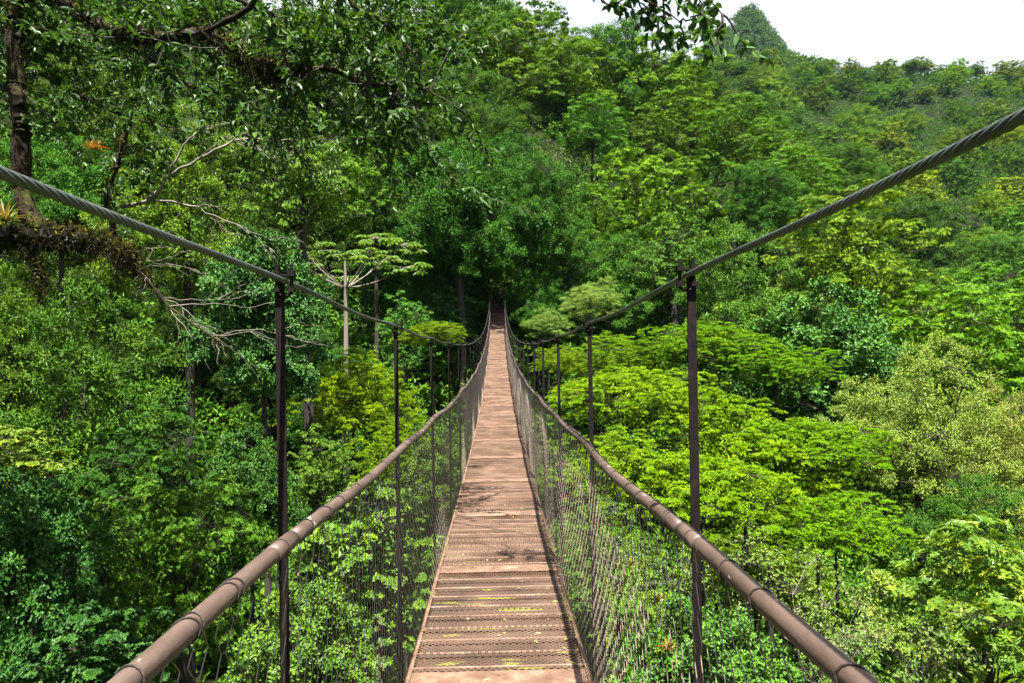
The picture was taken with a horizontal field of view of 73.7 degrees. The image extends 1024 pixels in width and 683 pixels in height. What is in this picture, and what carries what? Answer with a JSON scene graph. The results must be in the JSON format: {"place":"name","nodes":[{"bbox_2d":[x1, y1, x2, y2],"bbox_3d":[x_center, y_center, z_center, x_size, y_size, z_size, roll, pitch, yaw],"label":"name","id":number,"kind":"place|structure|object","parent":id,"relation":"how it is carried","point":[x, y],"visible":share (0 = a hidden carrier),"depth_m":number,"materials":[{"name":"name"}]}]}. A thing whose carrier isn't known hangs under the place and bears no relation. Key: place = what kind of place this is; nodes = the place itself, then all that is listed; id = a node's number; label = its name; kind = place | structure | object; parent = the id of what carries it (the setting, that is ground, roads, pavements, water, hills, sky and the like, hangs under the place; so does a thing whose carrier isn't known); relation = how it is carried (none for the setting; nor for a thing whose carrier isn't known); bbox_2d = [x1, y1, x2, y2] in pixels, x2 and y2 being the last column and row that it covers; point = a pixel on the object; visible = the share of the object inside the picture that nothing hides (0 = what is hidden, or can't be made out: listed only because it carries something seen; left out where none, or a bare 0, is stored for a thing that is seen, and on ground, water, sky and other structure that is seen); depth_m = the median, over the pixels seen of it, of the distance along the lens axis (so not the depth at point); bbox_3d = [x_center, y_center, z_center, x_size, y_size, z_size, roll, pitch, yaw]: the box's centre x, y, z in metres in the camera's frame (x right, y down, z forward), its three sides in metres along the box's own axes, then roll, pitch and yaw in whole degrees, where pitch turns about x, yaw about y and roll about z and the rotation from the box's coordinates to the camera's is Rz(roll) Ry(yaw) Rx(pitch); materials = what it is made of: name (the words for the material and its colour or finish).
{"place":"outdoors","nodes":[
{"label":"outdoors","id":0,"kind":"place"},
{"bbox_2d":[0,7,1023,682],"bbox_3d":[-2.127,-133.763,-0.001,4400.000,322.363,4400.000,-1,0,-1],"label":"ground","id":1,"kind":"structure","parent":0,"point":[956,93],"depth_m":70.31,"materials":[{"name":"green plant"}]},
{"bbox_2d":[0,259,80,618],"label":"evergreen tree","id":2,"kind":"object","parent":1,"relation":"on","point":[10,348],"visible":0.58,"depth_m":20.38,"materials":[{"name":"green plant"}]},
{"bbox_2d":[0,424,82,659],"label":"broadleaf shrub","id":3,"kind":"object","parent":1,"relation":"on","point":[25,462],"visible":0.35,"depth_m":12.62,"materials":[{"name":"green plant"}]},
{"bbox_2d":[0,464,129,682],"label":"broadleaf shrub","id":4,"kind":"object","parent":1,"relation":"on","point":[31,543],"visible":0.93,"depth_m":8.60,"materials":[{"name":"green plant"}]},
{"bbox_2d":[0,132,137,603],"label":"broadleaf tree","id":5,"kind":"object","parent":1,"relation":"on","point":[81,180],"visible":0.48,"depth_m":21.24,"materials":[{"name":"green plant"}]},
{"bbox_2d":[1,170,143,314],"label":"broadleaf tree","id":6,"kind":"object","parent":1,"relation":"on","point":[78,261],"visible":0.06,"depth_m":42.26,"materials":[{"name":"green plant"}]},
{"bbox_2d":[0,251,150,448],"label":"evergreen tree","id":7,"kind":"object","parent":1,"relation":"on","point":[74,271],"visible":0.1,"depth_m":34.72,"materials":[{"name":"green plant"}]},
{"bbox_2d":[9,595,194,682],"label":"broadleaf shrub","id":8,"kind":"object","parent":1,"relation":"on","point":[93,653],"visible":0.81,"depth_m":8.13,"materials":[{"name":"green plant"}]},
{"bbox_2d":[27,54,184,172],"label":"broadleaf tree","id":9,"kind":"object","parent":1,"relation":"on","point":[108,132],"visible":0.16,"depth_m":53.72,"materials":[{"name":"green plant"}]},
{"bbox_2d":[0,275,221,682],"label":"evergreen tree","id":10,"kind":"object","parent":1,"relation":"on","point":[118,391],"visible":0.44,"depth_m":16.13,"materials":[{"name":"green plant"}]},
{"bbox_2d":[41,395,227,682],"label":"evergreen tree","id":11,"kind":"object","parent":1,"relation":"on","point":[128,459],"visible":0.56,"depth_m":13.63,"materials":[{"name":"green plant"}]},
{"bbox_2d":[77,98,261,682],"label":"evergreen tree","id":12,"kind":"object","parent":1,"relation":"on","point":[203,177],"visible":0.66,"depth_m":19.52,"materials":[{"name":"green plant"}]},
{"bbox_2d":[62,449,305,682],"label":"evergreen tree","id":13,"kind":"object","parent":1,"relation":"on","point":[178,570],"visible":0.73,"depth_m":10.56,"materials":[{"name":"green plant"}]},
{"bbox_2d":[140,257,250,397],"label":"broadleaf tree","id":14,"kind":"object","parent":1,"relation":"on","point":[160,308],"visible":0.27,"depth_m":42.02,"materials":[{"name":"green plant"}]},
{"bbox_2d":[172,94,280,243],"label":"layered tree","id":15,"kind":"object","parent":1,"relation":"on","point":[242,164],"visible":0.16,"depth_m":51.40,"materials":[{"name":"green plant"}]},
{"bbox_2d":[191,421,314,681],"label":"broadleaf shrub","id":16,"kind":"object","parent":1,"relation":"on","point":[253,471],"visible":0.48,"depth_m":13.11,"materials":[{"name":"green plant"}]},
{"bbox_2d":[179,222,339,632],"bbox_3d":[-6.764,5.414,18.812,4.237,17.301,4.028,-1,0,-19],"label":"broadleaf shrub","id":17,"kind":"object","parent":1,"relation":"on","point":[242,317],"visible":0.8,"depth_m":18.11,"materials":[{"name":"green plant"}]},
{"bbox_2d":[210,330,314,454],"bbox_3d":[-13.438,3.490,37.922,5.666,9.287,5.669,-1,0,26],"label":"broadleaf tree","id":18,"kind":"object","parent":1,"relation":"on","point":[253,401],"visible":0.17,"depth_m":36.96,"materials":[{"name":"green plant"}]},
{"bbox_2d":[218,5,356,136],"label":"broadleaf tree","id":19,"kind":"object","parent":1,"relation":"on","point":[317,99],"visible":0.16,"depth_m":70.52,"materials":[{"name":"green plant"}]},
{"bbox_2d":[229,96,366,606],"bbox_3d":[-6.433,3.468,21.752,4.704,22.991,4.230,-1,0,15],"label":"evergreen tree","id":20,"kind":"object","parent":1,"relation":"on","point":[285,208],"visible":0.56,"depth_m":21.53,"materials":[{"name":"green plant"}]},
{"bbox_2d":[214,572,383,682],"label":"broadleaf shrub","id":21,"kind":"object","parent":1,"relation":"on","point":[254,658],"visible":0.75,"depth_m":5.79,"materials":[{"name":"green plant"}]},
{"bbox_2d":[287,423,359,674],"bbox_3d":[-4.209,7.319,14.989,2.062,11.112,1.854,-1,0,32],"label":"evergreen tree","id":22,"kind":"object","parent":1,"relation":"on","point":[319,483],"visible":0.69,"depth_m":14.74,"materials":[{"name":"green plant"}]},
{"bbox_2d":[263,142,401,301],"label":"broadleaf tree","id":23,"kind":"object","parent":1,"relation":"on","point":[343,244],"visible":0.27,"depth_m":53.85,"materials":[{"name":"green plant"}]},
{"bbox_2d":[274,345,409,479],"bbox_3d":[-9.120,4.608,37.473,6.844,8.813,7.405,-1,0,2],"label":"broadleaf tree","id":24,"kind":"object","parent":1,"relation":"on","point":[292,439],"visible":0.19,"depth_m":36.21,"materials":[{"name":"green plant"}]},
{"bbox_2d":[256,233,432,657],"bbox_3d":[-6.508,6.000,26.667,7.048,20.302,6.120,-1,0,-11],"label":"palmate tree","id":25,"kind":"object","parent":1,"relation":"on","point":[349,280],"visible":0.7,"depth_m":26.73,"materials":[{"name":"green plant"}]},
{"bbox_2d":[268,346,425,679],"bbox_3d":[-5.382,8.044,23.764,5.072,15.798,4.745,-1,0,32],"label":"flat topped shrub","id":26,"kind":"object","parent":1,"relation":"on","point":[371,405],"visible":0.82,"depth_m":23.20,"materials":[{"name":"green plant"}]},
{"bbox_2d":[318,126,415,381],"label":"layered tree","id":27,"kind":"object","parent":1,"relation":"on","point":[375,205],"visible":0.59,"depth_m":45.41,"materials":[{"name":"green plant"}]},
{"bbox_2d":[288,479,447,682],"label":"broadleaf shrub","id":28,"kind":"object","parent":1,"relation":"on","point":[381,532],"visible":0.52,"depth_m":7.08,"materials":[{"name":"green plant"}]},
{"bbox_2d":[0,0,773,382],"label":"mossy tree","id":29,"kind":"object","parent":1,"relation":"on","point":[262,68],"visible":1,"depth_m":6.95,"materials":[{"name":"green plant"}]},
{"bbox_2d":[336,31,449,165],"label":"broadleaf tree","id":30,"kind":"object","parent":1,"relation":"on","point":[358,106],"visible":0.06,"depth_m":71.07,"materials":[{"name":"green plant"}]},
{"bbox_2d":[348,218,444,300],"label":"broadleaf tree","id":31,"kind":"object","parent":1,"relation":"on","point":[386,284],"visible":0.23,"depth_m":48.14,"materials":[{"name":"green plant"}]},
{"bbox_2d":[341,411,455,674],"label":"flat topped shrub","id":32,"kind":"object","parent":1,"relation":"on","point":[382,450],"visible":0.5,"depth_m":20.55,"materials":[{"name":"green plant"}]},
{"bbox_2d":[373,290,442,525],"bbox_3d":[-5.542,4.337,36.079,3.708,14.089,4.123,-1,0,-27],"label":"evergreen tree","id":33,"kind":"object","parent":1,"relation":"on","point":[407,348],"visible":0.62,"depth_m":35.34,"materials":[{"name":"green plant"}]},
{"bbox_2d":[383,264,457,372],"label":"broadleaf tree","id":34,"kind":"object","parent":1,"relation":"on","point":[420,283],"visible":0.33,"depth_m":47.23,"materials":[{"name":"green plant"}]},
{"bbox_2d":[388,321,468,554],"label":"flat topped shrub","id":35,"kind":"object","parent":1,"relation":"on","point":[443,333],"visible":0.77,"depth_m":32.27,"materials":[{"name":"green plant"}]},
{"bbox_2d":[402,427,470,564],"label":"broadleaf shrub","id":36,"kind":"object","parent":1,"relation":"on","point":[412,472],"visible":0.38,"depth_m":12.77,"materials":[{"name":"green plant"}]},
{"bbox_2d":[419,267,487,393],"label":"broadleaf shrub","id":37,"kind":"object","parent":1,"relation":"on","point":[442,298],"visible":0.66,"depth_m":45.58,"materials":[{"name":"green plant"}]},
{"bbox_2d":[379,137,532,410],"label":"broadleaf tree","id":38,"kind":"object","parent":1,"relation":"on","point":[459,247],"visible":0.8,"depth_m":43.28,"materials":[{"name":"green plant"}]},
{"bbox_2d":[405,148,521,377],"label":"broadleaf tree","id":39,"kind":"object","parent":1,"relation":"on","point":[497,210],"visible":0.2,"depth_m":45.22,"materials":[{"name":"green plant"}]},
{"bbox_2d":[411,0,536,100],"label":"broadleaf tree","id":40,"kind":"object","parent":1,"relation":"on","point":[458,7],"visible":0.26,"depth_m":90.60,"materials":[{"name":"green plant"}]},
{"bbox_2d":[436,92,514,163],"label":"broadleaf tree","id":41,"kind":"object","parent":1,"relation":"on","point":[493,117],"visible":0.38,"depth_m":63.33,"materials":[{"name":"green plant"}]},
{"bbox_2d":[428,62,542,145],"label":"broadleaf tree","id":42,"kind":"object","parent":1,"relation":"on","point":[489,79],"visible":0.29,"depth_m":77.58,"materials":[{"name":"green plant"}]},
{"bbox_2d":[448,6,563,121],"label":"layered tree","id":43,"kind":"object","parent":1,"relation":"on","point":[510,61],"visible":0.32,"depth_m":88.43,"materials":[{"name":"green plant"}]},
{"bbox_2d":[0,107,1023,682],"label":"suspension footbridge","id":44,"kind":"object","parent":1,"relation":"on","point":[478,589],"visible":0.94,"depth_m":3.66,"materials":[{"name":"metal"}]},
{"bbox_2d":[0,0,1023,682],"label":"undergrowth","id":45,"kind":"object","parent":1,"relation":"on","point":[230,418],"visible":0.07,"depth_m":44.69,"materials":[{"name":"green plant"}]},
{"bbox_2d":[471,129,552,211],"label":"broadleaf tree","id":46,"kind":"object","parent":1,"relation":"on","point":[527,144],"visible":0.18,"depth_m":56.06,"materials":[{"name":"green plant"}]},
{"bbox_2d":[502,267,567,383],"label":"broadleaf tree","id":47,"kind":"object","parent":1,"relation":"on","point":[542,288],"visible":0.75,"depth_m":46.58,"materials":[{"name":"green plant"}]},
{"bbox_2d":[484,150,603,365],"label":"broadleaf tree","id":48,"kind":"object","parent":1,"relation":"on","point":[548,214],"visible":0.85,"depth_m":46.53,"materials":[{"name":"green plant"}]},
{"bbox_2d":[519,306,574,430],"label":"mossy crowned tree","id":49,"kind":"object","parent":1,"relation":"on","point":[555,321],"visible":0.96,"depth_m":43.86,"materials":[{"name":"green plant"}]},
{"bbox_2d":[495,0,600,93],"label":"layered tree","id":50,"kind":"object","parent":1,"relation":"on","point":[553,18],"visible":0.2,"depth_m":96.37,"materials":[{"name":"green plant"}]},
{"bbox_2d":[529,344,596,553],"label":"flat topped shrub","id":51,"kind":"object","parent":1,"relation":"on","point":[566,366],"visible":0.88,"depth_m":35.65,"materials":[{"name":"plant"}]},
{"bbox_2d":[531,258,598,347],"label":"broadleaf shrub","id":52,"kind":"object","parent":1,"relation":"on","point":[564,287],"visible":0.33,"depth_m":49.09,"materials":[{"name":"plant"}]},
{"bbox_2d":[514,35,635,124],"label":"layered tree","id":53,"kind":"object","parent":1,"relation":"on","point":[562,70],"visible":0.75,"depth_m":88.00,"materials":[{"name":"green plant"}]},
{"bbox_2d":[559,275,624,448],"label":"mossy crowned tree","id":54,"kind":"object","parent":1,"relation":"on","point":[587,296],"visible":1,"depth_m":39.87,"materials":[{"name":"green plant"}]},
{"bbox_2d":[555,93,635,198],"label":"layered tree","id":55,"kind":"object","parent":1,"relation":"on","point":[583,133],"visible":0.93,"depth_m":69.71,"materials":[{"name":"green plant"}]},
{"bbox_2d":[561,182,636,276],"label":"layered tree","id":56,"kind":"object","parent":1,"relation":"on","point":[594,209],"visible":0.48,"depth_m":56.14,"materials":[{"name":"green plant"}]},
{"bbox_2d":[547,229,662,346],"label":"broadleaf tree","id":57,"kind":"object","parent":1,"relation":"on","point":[617,259],"visible":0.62,"depth_m":50.71,"materials":[{"name":"green plant"}]},
{"bbox_2d":[548,486,669,682],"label":"evergreen tree","id":58,"kind":"object","parent":1,"relation":"on","point":[581,575],"visible":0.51,"depth_m":9.88,"materials":[{"name":"green plant"}]},
{"bbox_2d":[541,15,678,145],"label":"broadleaf tree","id":59,"kind":"object","parent":1,"relation":"on","point":[612,33],"visible":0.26,"depth_m":91.87,"materials":[{"name":"green plant"}]},
{"bbox_2d":[537,424,689,667],"bbox_3d":[2.389,8.417,14.936,3.422,13.102,3.658,-1,0,-31],"label":"flat topped shrub","id":60,"kind":"object","parent":1,"relation":"on","point":[633,454],"visible":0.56,"depth_m":14.54,"materials":[{"name":"plant"}]},
{"bbox_2d":[556,330,682,522],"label":"flat topped shrub","id":61,"kind":"object","parent":1,"relation":"on","point":[609,360],"visible":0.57,"depth_m":36.31,"materials":[{"name":"plant"}]},
{"bbox_2d":[568,511,712,667],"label":"scrub bush","id":62,"kind":"object","parent":1,"relation":"on","point":[643,603],"visible":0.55,"depth_m":7.49,"materials":[{"name":"green plant"}]},
{"bbox_2d":[545,366,745,612],"bbox_3d":[4.751,8.778,24.438,6.697,15.908,7.002,-1,0,-9],"label":"flat topped shrub","id":63,"kind":"object","parent":1,"relation":"on","point":[615,394],"visible":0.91,"depth_m":22.87,"materials":[{"name":"green plant"}]},
{"bbox_2d":[588,589,715,682],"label":"evergreen tree","id":64,"kind":"object","parent":1,"relation":"on","point":[613,631],"visible":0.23,"depth_m":19.89,"materials":[{"name":"green plant"}]},
{"bbox_2d":[571,146,733,284],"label":"layered tree","id":65,"kind":"object","parent":1,"relation":"on","point":[627,193],"visible":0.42,"depth_m":60.59,"materials":[{"name":"green plant"}]},
{"bbox_2d":[593,24,717,155],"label":"layered tree","id":66,"kind":"object","parent":1,"relation":"on","point":[675,77],"visible":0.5,"depth_m":89.74,"materials":[{"name":"green plant"}]},
{"bbox_2d":[615,95,695,224],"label":"layered tree","id":67,"kind":"object","parent":1,"relation":"on","point":[659,146],"visible":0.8,"depth_m":74.06,"materials":[{"name":"green plant"}]},
{"bbox_2d":[616,202,725,361],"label":"evergreen tree","id":68,"kind":"object","parent":1,"relation":"on","point":[668,258],"visible":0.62,"depth_m":53.48,"materials":[{"name":"green plant"}]},
{"bbox_2d":[589,450,808,610],"bbox_3d":[4.347,8.456,14.616,4.676,12.219,4.472,-1,0,-35],"label":"flat topped shrub","id":69,"kind":"object","parent":1,"relation":"on","point":[722,495],"visible":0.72,"depth_m":13.67,"materials":[{"name":"green plant"}]},
{"bbox_2d":[604,593,806,682],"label":"broadleaf shrub","id":70,"kind":"object","parent":1,"relation":"on","point":[756,650],"visible":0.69,"depth_m":5.29,"materials":[{"name":"green plant"}]},
{"bbox_2d":[622,320,793,561],"bbox_3d":[9.665,6.236,34.813,7.710,14.728,8.061,-1,0,-8],"label":"flat topped shrub","id":71,"kind":"object","parent":1,"relation":"on","point":[713,339],"visible":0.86,"depth_m":33.77,"materials":[{"name":"green plant"}]},
{"bbox_2d":[657,215,812,423],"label":"evergreen tree","id":72,"kind":"object","parent":1,"relation":"on","point":[743,315],"visible":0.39,"depth_m":48.15,"materials":[{"name":"green plant"}]},
{"bbox_2d":[682,91,801,243],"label":"layered tree","id":73,"kind":"object","parent":1,"relation":"on","point":[748,137],"visible":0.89,"depth_m":76.67,"materials":[{"name":"green plant"}]},
{"bbox_2d":[632,393,886,673],"bbox_3d":[7.798,8.521,21.966,7.510,13.594,7.026,-1,0,33],"label":"tree","id":74,"kind":"object","parent":1,"relation":"on","point":[753,456],"visible":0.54,"depth_m":21.28,"materials":[{"name":"green plant"}]},
{"bbox_2d":[725,91,793,164],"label":"broadleaf tree","id":75,"kind":"object","parent":1,"relation":"on","point":[767,97],"visible":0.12,"depth_m":101.10,"materials":[{"name":"green plant"}]},
{"bbox_2d":[711,159,811,301],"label":"broadleaf tree","id":76,"kind":"object","parent":1,"relation":"on","point":[760,208],"visible":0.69,"depth_m":63.04,"materials":[{"name":"green plant"}]},
{"bbox_2d":[664,521,861,675],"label":"flat topped shrub","id":77,"kind":"object","parent":1,"relation":"on","point":[788,600],"visible":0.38,"depth_m":25.64,"materials":[{"name":"green plant"}]},
{"bbox_2d":[709,524,843,678],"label":"scrub bush","id":78,"kind":"object","parent":1,"relation":"on","point":[777,570],"visible":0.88,"depth_m":10.41,"materials":[{"name":"green plant"}]},
{"bbox_2d":[710,344,849,596],"bbox_3d":[13.196,7.294,33.463,6.301,14.460,6.587,-1,0,27],"label":"flat topped shrub","id":79,"kind":"object","parent":1,"relation":"on","point":[789,368],"visible":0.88,"depth_m":32.11,"materials":[{"name":"green plant"}]},
{"bbox_2d":[739,145,843,292],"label":"layered tree","id":80,"kind":"object","parent":1,"relation":"on","point":[804,154],"visible":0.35,"depth_m":68.96,"materials":[{"name":"green plant"}]},
{"bbox_2d":[717,275,921,545],"bbox_3d":[17.212,4.848,38.236,10.671,16.943,10.145,-1,0,-41],"label":"broadleaf shrub","id":81,"kind":"object","parent":1,"relation":"on","point":[838,323],"visible":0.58,"depth_m":36.60,"materials":[{"name":"green plant"}]},
{"bbox_2d":[736,417,903,682],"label":"tree","id":82,"kind":"object","parent":1,"relation":"on","point":[842,445],"visible":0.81,"depth_m":20.37,"materials":[{"name":"green plant"}]},
{"bbox_2d":[648,2,992,83],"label":"distant wood","id":83,"kind":"object","parent":1,"relation":"on","point":[773,39],"visible":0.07,"depth_m":593.02,"materials":[{"name":"green plant"}]},
{"bbox_2d":[730,546,919,682],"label":"scrub bush","id":84,"kind":"object","parent":1,"relation":"on","point":[813,605],"visible":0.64,"depth_m":8.54,"materials":[{"name":"green plant"}]},
{"bbox_2d":[759,490,919,648],"bbox_3d":[6.928,8.239,14.700,3.064,10.249,2.867,-1,0,15],"label":"tree","id":85,"kind":"object","parent":1,"relation":"on","point":[824,530],"visible":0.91,"depth_m":14.24,"materials":[{"name":"plant"}]},
{"bbox_2d":[829,141,884,194],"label":"broadleaf tree","id":86,"kind":"object","parent":1,"relation":"on","point":[853,163],"visible":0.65,"depth_m":102.81,"materials":[{"name":"green plant"}]},
{"bbox_2d":[757,178,963,389],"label":"layered tree","id":87,"kind":"object","parent":1,"relation":"on","point":[823,260],"visible":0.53,"depth_m":56.54,"materials":[{"name":"green plant"}]},
{"bbox_2d":[804,329,1023,667],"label":"mossy crowned tree","id":88,"kind":"object","parent":1,"relation":"on","point":[918,408],"visible":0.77,"depth_m":25.06,"materials":[{"name":"green plant"}]},
{"bbox_2d":[881,193,982,278],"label":"broadleaf tree","id":89,"kind":"object","parent":1,"relation":"on","point":[917,210],"visible":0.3,"depth_m":97.13,"materials":[{"name":"green plant"}]},
{"bbox_2d":[845,510,1023,682],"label":"young leaved shrub","id":90,"kind":"object","parent":1,"relation":"on","point":[1000,633],"visible":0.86,"depth_m":9.17,"materials":[{"name":"green plant"}]},
{"bbox_2d":[845,283,1023,495],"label":"layered tree","id":91,"kind":"object","parent":1,"relation":"on","point":[974,328],"visible":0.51,"depth_m":40.71,"materials":[{"name":"green plant"}]},
{"bbox_2d":[850,597,1023,682],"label":"scrub bush","id":92,"kind":"object","parent":1,"relation":"on","point":[922,638],"visible":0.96,"depth_m":7.14,"materials":[{"name":"green plant"}]},
{"bbox_2d":[875,471,1023,682],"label":"evergreen tree","id":93,"kind":"object","parent":1,"relation":"on","point":[947,508],"visible":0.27,"depth_m":20.03,"materials":[{"name":"green plant"}]},
{"bbox_2d":[884,380,1023,586],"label":"mossy crowned tree","id":94,"kind":"object","parent":1,"relation":"on","point":[1016,451],"visible":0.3,"depth_m":26.30,"materials":[{"name":"green plant"}]},
{"bbox_2d":[909,265,1023,353],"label":"broadleaf tree","id":95,"kind":"object","parent":1,"relation":"on","point":[944,272],"visible":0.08,"depth_m":72.56,"materials":[{"name":"green plant"}]},
{"bbox_2d":[952,261,1023,500],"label":"layered tree","id":96,"kind":"object","parent":1,"relation":"on","point":[991,271],"visible":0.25,"depth_m":47.19,"materials":[{"name":"green plant"}]},
{"bbox_2d":[965,230,1023,312],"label":"broadleaf tree","id":97,"kind":"object","parent":1,"relation":"on","point":[1009,244],"visible":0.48,"depth_m":88.27,"materials":[{"name":"green plant"}]},
{"bbox_2d":[984,142,1023,174],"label":"hillside tree","id":98,"kind":"object","parent":1,"relation":"on","point":[1014,152],"visible":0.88,"depth_m":166.60,"materials":[{"name":"green plant"}]},
{"bbox_2d":[26,0,1023,83],"label":"sky","id":99,"kind":"structure","parent":0,"point":[869,32],"materials":[{"name":"white"}]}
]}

